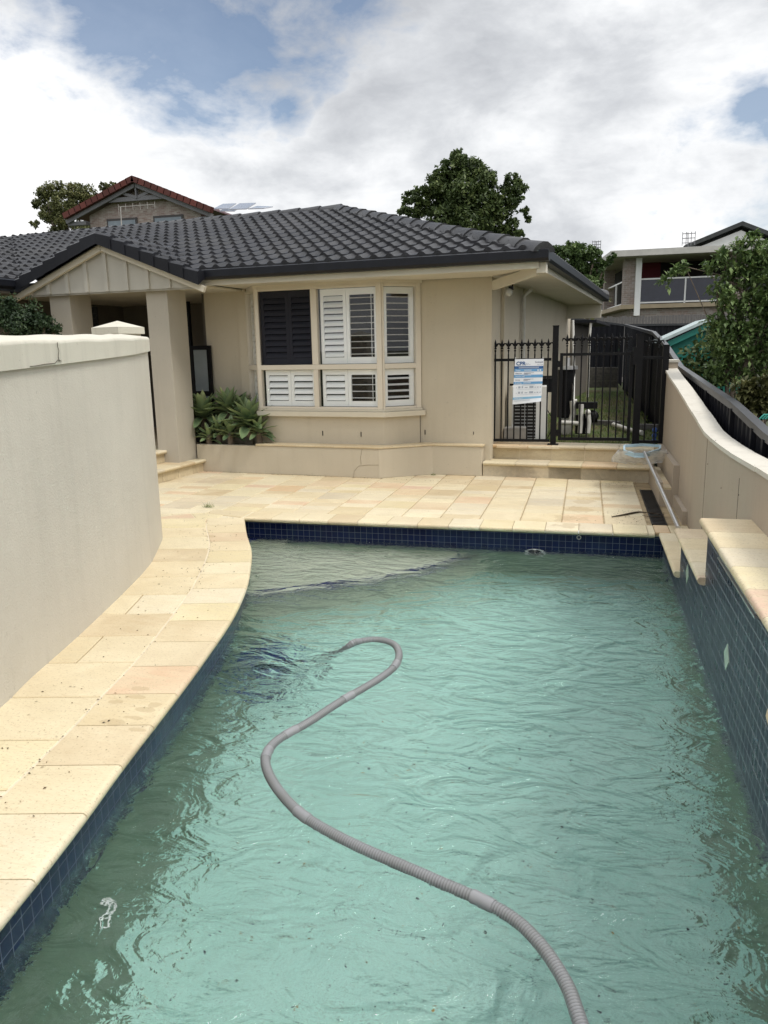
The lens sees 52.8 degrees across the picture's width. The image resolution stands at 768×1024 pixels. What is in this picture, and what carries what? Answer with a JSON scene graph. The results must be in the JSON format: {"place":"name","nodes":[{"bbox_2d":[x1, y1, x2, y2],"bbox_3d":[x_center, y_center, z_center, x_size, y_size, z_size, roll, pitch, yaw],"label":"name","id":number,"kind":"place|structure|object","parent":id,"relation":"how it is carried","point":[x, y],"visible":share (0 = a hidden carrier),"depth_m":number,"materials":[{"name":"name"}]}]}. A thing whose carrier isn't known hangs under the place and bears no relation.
{"place":"outdoors","nodes":[
{"label":"outdoors","id":0,"kind":"place"},
{"bbox_2d":[62,175,272,227],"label":"red roof house","id":1,"kind":"structure","parent":0,"point":[100,209],"depth_m":42.32,"materials":[{"name":"brick"}]},
{"bbox_2d":[106,217,137,225],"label":"window","id":2,"kind":"structure","parent":1,"relation":"in","point":[134,220],"depth_m":42.81,"materials":[{"name":"grey glass"}]},
{"bbox_2d":[118,201,154,224],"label":"tv aerial","id":3,"kind":"object","parent":1,"relation":"attached to","point":[125,206],"visible":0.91,"depth_m":41.94,"materials":[{"name":"silver metal"}]},
{"bbox_2d":[153,214,183,221],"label":"window","id":4,"kind":"structure","parent":1,"relation":"in","point":[179,216],"depth_m":42.12,"materials":[{"name":"grey glass"}]},
{"bbox_2d":[0,464,686,795],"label":"patio paving","id":5,"kind":"structure","parent":0,"point":[53,711],"depth_m":7.92,"materials":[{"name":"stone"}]},
{"bbox_2d":[0,334,162,707],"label":"curved garden wall","id":6,"kind":"structure","parent":5,"relation":"on","point":[81,537],"depth_m":4.67,"materials":[{"name":"beige paint"}]},
{"bbox_2d":[0,519,209,799],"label":"mortar joint","id":7,"kind":"object","parent":5,"relation":"on","point":[28,771],"visible":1,"depth_m":3.99,"materials":[{"name":"concrete"}]},
{"bbox_2d":[91,321,144,335],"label":"gate pier","id":8,"kind":"structure","parent":5,"relation":"on","point":[117,327],"depth_m":7.61,"materials":[{"name":"beige concrete"}]},
{"bbox_2d":[0,508,654,931],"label":"pool coping","id":9,"kind":"object","parent":5,"relation":"on","point":[68,796],"visible":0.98,"depth_m":3.88,"materials":[{"name":"stone"}]},
{"bbox_2d":[197,442,484,477],"bbox_3d":[-0.684,-0.759,10.881,4.143,0.424,0.627,3,13,19],"label":"planter ledge","id":10,"kind":"object","parent":5,"relation":"on","point":[376,461],"visible":0.98,"depth_m":10.57,"materials":[{"name":"stone"}]},
{"bbox_2d":[195,417,205,444],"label":"agave","id":11,"kind":"object","parent":10,"relation":"on","point":[198,431],"visible":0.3,"depth_m":11.38,"materials":[{"name":"green plant"}]},
{"bbox_2d":[191,390,225,428],"bbox_3d":[-2.695,-1.518,11.406,0.946,0.579,0.870,2,12,14],"label":"agave","id":12,"kind":"object","parent":10,"relation":"in","point":[199,401],"visible":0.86,"depth_m":11.31,"materials":[{"name":"green plant"}]},
{"bbox_2d":[196,422,221,443],"bbox_3d":[-2.535,-1.108,11.253,0.458,0.410,0.444,-8,14,-29],"label":"agave","id":13,"kind":"object","parent":10,"relation":"on","point":[208,435],"visible":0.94,"depth_m":11.20,"materials":[{"name":"green plant"}]},
{"bbox_2d":[202,414,234,443],"bbox_3d":[-2.405,-1.210,11.223,0.530,0.444,0.454,2,12,14],"label":"agave","id":14,"kind":"object","parent":10,"relation":"on","point":[218,437],"visible":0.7,"depth_m":11.22,"materials":[{"name":"green plant"}]},
{"bbox_2d":[204,386,249,422],"bbox_3d":[-2.311,-1.582,11.371,0.795,0.555,0.824,2,12,14],"label":"agave","id":15,"kind":"object","parent":10,"relation":"in","point":[227,397],"visible":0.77,"depth_m":11.26,"materials":[{"name":"green plant"}]},
{"bbox_2d":[214,414,246,444],"bbox_3d":[-2.210,-1.172,11.110,0.561,0.464,0.506,7,14,34],"label":"agave","id":16,"kind":"object","parent":10,"relation":"on","point":[230,430],"visible":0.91,"depth_m":11.09,"materials":[{"name":"green plant"}]},
{"bbox_2d":[227,393,255,419],"bbox_3d":[-2.087,-1.546,11.385,0.588,0.450,0.613,2,12,14],"label":"agave","id":17,"kind":"object","parent":10,"relation":"in","point":[243,396],"visible":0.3,"depth_m":11.29,"materials":[{"name":"green plant"}]},
{"bbox_2d":[216,394,275,438],"bbox_3d":[-1.952,-1.361,11.078,0.936,0.669,0.955,2,12,14],"label":"agave","id":18,"kind":"object","parent":10,"relation":"on","point":[247,409],"visible":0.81,"depth_m":10.96,"materials":[{"name":"green plant"}]},
{"bbox_2d":[244,415,277,442],"bbox_3d":[-1.758,-1.177,10.970,0.513,0.457,0.574,-9,14,-34],"label":"agave","id":19,"kind":"object","parent":10,"relation":"on","point":[258,432],"visible":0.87,"depth_m":10.93,"materials":[{"name":"green plant"}]},
{"bbox_2d":[483,442,654,482],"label":"gate steps","id":20,"kind":"structure","parent":5,"relation":"on","point":[584,461],"depth_m":10.17,"materials":[{"name":"stone"}]},
{"bbox_2d":[493,325,558,444],"bbox_3d":[1.879,-1.683,10.339,0.925,1.559,0.142,2,12,14],"label":"pool fence","id":21,"kind":"object","parent":20,"relation":"on","point":[555,347],"visible":0.97,"depth_m":10.31,"materials":[{"name":"black metal"}]},
{"bbox_2d":[513,357,543,403],"bbox_3d":[1.916,-1.744,10.283,0.398,0.623,0.106,2,12,14],"label":"cpr sign","id":22,"kind":"object","parent":21,"relation":"attached to","point":[528,379],"visible":1,"depth_m":10.27,"materials":[{"name":"white plastic"}]},
{"bbox_2d":[556,333,636,440],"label":"pool gate","id":23,"kind":"structure","parent":21,"relation":"attached to","point":[604,353],"depth_m":10.10,"materials":[{"name":"black metal"}]},
{"bbox_2d":[632,334,669,443],"bbox_3d":[3.417,-1.516,9.971,0.442,1.527,0.162,2,12,14],"label":"pool fence","id":24,"kind":"object","parent":20,"relation":"on","point":[640,341],"visible":0.98,"depth_m":9.93,"materials":[{"name":"black metal"}]},
{"bbox_2d":[612,511,663,516],"bbox_3d":[2.572,0.024,7.840,0.567,0.017,0.244,0,12,5],"label":"bark strip","id":25,"kind":"object","parent":5,"relation":"on","point":[638,512],"visible":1,"depth_m":7.86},
{"bbox_2d":[612,444,680,527],"bbox_3d":[2.817,-0.353,8.312,0.660,0.493,2.651,2,12,14],"label":"skimmer net","id":26,"kind":"object","parent":5,"relation":"on","point":[628,454],"visible":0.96,"depth_m":8.99,"materials":[{"name":"white metal"}]},
{"bbox_2d":[640,489,666,524],"bbox_3d":[2.882,-0.063,8.318,0.140,0.024,1.890,2,12,14],"label":"channel drain","id":27,"kind":"object","parent":5,"relation":"on","point":[650,501],"visible":0.98,"depth_m":8.20,"materials":[{"name":"black metal"}]},
{"bbox_2d":[653,525,688,534],"bbox_3d":[2.697,0.174,7.250,0.314,0.030,0.311,2,12,14],"label":"edge paver","id":28,"kind":"object","parent":5,"relation":"on","point":[658,529],"visible":0.64,"depth_m":7.27,"materials":[{"name":"stone"}]},
{"bbox_2d":[497,445,657,449],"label":"landing paving","id":29,"kind":"structure","parent":0,"point":[525,447],"depth_m":10.38,"materials":[{"name":"stone"}]},
{"bbox_2d":[652,427,656,443],"bbox_3d":[3.587,-1.014,10.258,0.070,0.220,0.067,2,12,14],"label":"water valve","id":30,"kind":"object","parent":29,"relation":"on","point":[655,434],"visible":0.46,"depth_m":10.23,"materials":[{"name":"blue plastic"}]},
{"bbox_2d":[547,383,657,443],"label":"lawn","id":31,"kind":"structure","parent":0,"point":[606,389],"depth_m":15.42,"materials":[{"name":"green plant"}]},
{"bbox_2d":[504,426,527,438],"bbox_3d":[1.871,-1.098,10.969,0.310,0.215,0.250,2,12,14],"label":"concrete block","id":32,"kind":"object","parent":31,"relation":"on","point":[516,433],"depth_m":10.85,"materials":[{"name":"grey concrete"}]},
{"bbox_2d":[511,385,547,438],"bbox_3d":[2.092,-1.422,11.116,0.504,0.780,0.383,1,12,10],"label":"air conditioner","id":33,"kind":"object","parent":31,"relation":"on","point":[536,417],"visible":0.34,"depth_m":10.96,"materials":[{"name":"white paint"}]},
{"bbox_2d":[557,358,577,434],"bbox_3d":[2.793,-1.780,11.874,0.330,1.160,0.330,2,12,14],"label":"pool filter","id":34,"kind":"object","parent":31,"relation":"on","point":[569,389],"visible":0.58,"depth_m":11.76,"materials":[{"name":"plastic"}]},
{"bbox_2d":[561,320,598,433],"bbox_3d":[2.938,-2.005,11.492,0.527,1.674,0.493,7,14,33],"label":"pool pump","id":35,"kind":"object","parent":31,"relation":"on","point":[583,417],"visible":0.69,"depth_m":11.51,"materials":[{"name":"plastic"}]},
{"bbox_2d":[591,420,620,425],"bbox_3d":[3.704,-1.486,12.943,0.500,0.090,0.120,10,16,42],"label":"timber sleeper","id":36,"kind":"object","parent":31,"relation":"on","point":[604,422],"visible":0.5,"depth_m":12.89,"materials":[{"name":"wood"}]},
{"bbox_2d":[611,422,643,434],"bbox_3d":[3.745,-1.285,11.912,0.076,0.087,1.130,-2,12,-5],"label":"loose pipe","id":37,"kind":"object","parent":31,"relation":"on","point":[619,426],"visible":0.57,"depth_m":11.96,"materials":[{"name":"plastic"}]},
{"bbox_2d":[640,424,657,429],"bbox_3d":[4.151,-1.345,12.235,0.350,0.090,0.120,4,13,22],"label":"timber sleeper","id":38,"kind":"object","parent":31,"relation":"on","point":[650,426],"visible":0.64,"depth_m":12.17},
{"bbox_2d":[571,318,736,386],"bbox_3d":[10.280,-5.443,26.217,12.433,2.451,0.445,3,12,17],"label":"fence","id":39,"kind":"object","parent":31,"relation":"on","point":[616,329],"visible":0.16,"depth_m":26.75,"materials":[{"name":"metal"}]},
{"bbox_2d":[589,313,756,376],"bbox_3d":[12.274,-6.099,28.211,9.335,2.239,0.020,2,12,14],"label":"paling fence","id":40,"kind":"object","parent":31,"relation":"on","point":[690,318],"visible":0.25,"depth_m":28.57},
{"bbox_2d":[589,367,617,387],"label":"block retaining wall","id":41,"kind":"structure","parent":0,"point":[606,377],"depth_m":23.05,"materials":[{"name":"grey concrete"}]},
{"bbox_2d":[655,413,767,536],"bbox_3d":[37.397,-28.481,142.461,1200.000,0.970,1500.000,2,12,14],"label":"ground","id":42,"kind":"structure","parent":0,"point":[656,466],"depth_m":11.52,"materials":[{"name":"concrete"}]},
{"bbox_2d":[0,290,62,335],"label":"hedge","id":43,"kind":"object","parent":42,"relation":"on","point":[17,321],"visible":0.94,"depth_m":10.12,"materials":[{"name":"green plant"}]},
{"bbox_2d":[28,180,116,231],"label":"gum tree","id":44,"kind":"object","parent":42,"relation":"on","point":[51,211],"visible":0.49,"depth_m":47.30,"materials":[{"name":"green plant"}]},
{"bbox_2d":[154,427,205,483],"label":"steps","id":45,"kind":"structure","parent":42,"relation":"on","point":[167,471],"depth_m":10.85,"materials":[{"name":"stone"}]},
{"bbox_2d":[0,204,608,462],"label":"house","id":46,"kind":"structure","parent":42,"relation":"on","point":[337,324],"depth_m":10.65,"materials":[{"name":"paint"}]},
{"bbox_2d":[189,345,215,441],"bbox_3d":[-2.732,-1.776,11.683,0.360,1.440,0.040,3,13,20],"label":"screen door","id":47,"kind":"structure","parent":46,"relation":"attached to","point":[201,368],"depth_m":11.61,"materials":[{"name":"black metal"}]},
{"bbox_2d":[245,279,421,409],"bbox_3d":[-0.783,-2.291,10.726,2.665,1.679,0.656,2,12,14],"label":"bay window","id":48,"kind":"structure","parent":46,"relation":"in","point":[282,321],"depth_m":10.55,"materials":[{"name":"paint"}]},
{"bbox_2d":[506,284,513,295],"bbox_3d":[1.601,-2.829,9.742,0.139,0.220,0.099,-5,12,-17],"label":"security light","id":49,"kind":"object","parent":46,"relation":"attached to","point":[509,291],"visible":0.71,"depth_m":9.72,"materials":[{"name":"white plastic"}]},
{"bbox_2d":[521,287,532,357],"bbox_3d":[2.209,-2.361,12.025,0.064,2.177,0.212,-9,14,-31],"label":"downpipe","id":50,"kind":"object","parent":46,"relation":"attached to","point":[523,319],"visible":0.57,"depth_m":11.93,"materials":[{"name":"plastic"}]},
{"bbox_2d":[510,376,551,438],"bbox_3d":[2.177,-1.440,11.311,0.757,1.084,0.238,4,13,22],"label":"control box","id":51,"kind":"object","parent":46,"relation":"attached to","point":[544,381],"visible":0.26,"depth_m":11.09,"materials":[{"name":"black plastic"}]},
{"bbox_2d":[0,522,662,969],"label":"pool basin","id":52,"kind":"object","parent":42,"relation":"in","point":[20,924],"visible":0.1,"depth_m":5.16,"materials":[{"name":"tile"}]},
{"bbox_2d":[0,536,767,1023],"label":"pool water","id":53,"kind":"structure","parent":52,"relation":"in","point":[536,738],"depth_m":3.16,"materials":[{"name":"teal liquid"}]},
{"bbox_2d":[260,636,588,1023],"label":"pool hose","id":54,"kind":"object","parent":53,"relation":"on","point":[546,951],"visible":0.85,"depth_m":2.92,"materials":[{"name":"grey plastic"}]},
{"bbox_2d":[396,148,531,236],"bbox_3d":[3.363,-10.197,32.866,5.754,9.879,2.559,2,12,14],"label":"shade tree","id":55,"kind":"object","parent":42,"relation":"on","point":[452,196],"visible":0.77,"depth_m":31.73,"materials":[{"name":"green plant"}]},
{"bbox_2d":[553,240,617,318],"bbox_3d":[7.625,-7.660,30.276,2.780,5.726,1.454,2,12,14],"label":"leafy tree","id":56,"kind":"object","parent":42,"relation":"on","point":[578,256],"visible":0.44,"depth_m":29.55,"materials":[{"name":"green plant"}]},
{"bbox_2d":[569,320,609,397],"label":"wing","id":57,"kind":"structure","parent":42,"relation":"on","point":[583,327],"depth_m":19.50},
{"bbox_2d":[584,243,767,381],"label":"neighbouring house","id":58,"kind":"structure","parent":42,"relation":"on","point":[630,277],"depth_m":34.03,"materials":[{"name":"brick"}]},
{"bbox_2d":[592,240,600,248],"bbox_3d":[10.629,-13.299,38.687,0.428,0.531,0.066,2,12,14],"label":"tv aerial","id":59,"kind":"object","parent":58,"relation":"attached to","point":[598,241],"visible":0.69,"depth_m":38.65,"materials":[{"name":"metal"}]},
{"bbox_2d":[682,231,695,245],"bbox_3d":[14.106,-12.566,35.818,0.578,0.786,0.066,2,12,14],"label":"tv aerial","id":60,"kind":"object","parent":58,"relation":"attached to","point":[686,233],"visible":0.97,"depth_m":35.78,"materials":[{"name":"metal"}]},
{"bbox_2d":[622,324,767,458],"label":"boundary fence","id":61,"kind":"object","parent":42,"relation":"on","point":[739,422],"visible":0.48,"depth_m":8.38,"materials":[{"name":"metal"}]},
{"bbox_2d":[654,319,739,397],"bbox_3d":[5.574,-2.482,13.705,1.472,1.796,1.700,2,12,14],"label":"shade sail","id":62,"kind":"object","parent":42,"relation":"on","point":[683,340],"visible":0.06,"depth_m":13.01,"materials":[{"name":"teal paint"}]},
{"bbox_2d":[648,359,767,536],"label":"boundary wall","id":63,"kind":"structure","parent":42,"relation":"on","point":[708,467],"depth_m":6.76,"materials":[{"name":"paint"}]},
{"bbox_2d":[654,228,767,422],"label":"citrus tree","id":64,"kind":"object","parent":42,"relation":"on","point":[731,351],"visible":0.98,"depth_m":8.73,"materials":[{"name":"green plant"}]},
{"bbox_2d":[659,518,767,844],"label":"raised pool wall","id":65,"kind":"structure","parent":42,"relation":"on","point":[717,569],"depth_m":3.87,"materials":[{"name":"blue tile"}]},
{"bbox_2d":[677,324,767,388],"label":"understorey","id":66,"kind":"object","parent":42,"relation":"on","point":[690,360],"visible":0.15,"depth_m":12.39,"materials":[{"name":"green plant"}]},
{"bbox_2d":[729,369,767,424],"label":"garden shrub","id":67,"kind":"object","parent":42,"relation":"on","point":[751,395],"visible":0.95,"depth_m":6.72,"materials":[{"name":"green plant"}]},
{"bbox_2d":[683,221,767,246],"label":"white gable house","id":68,"kind":"structure","parent":0,"point":[726,236],"depth_m":49.54,"materials":[{"name":"paint"}]}
]}

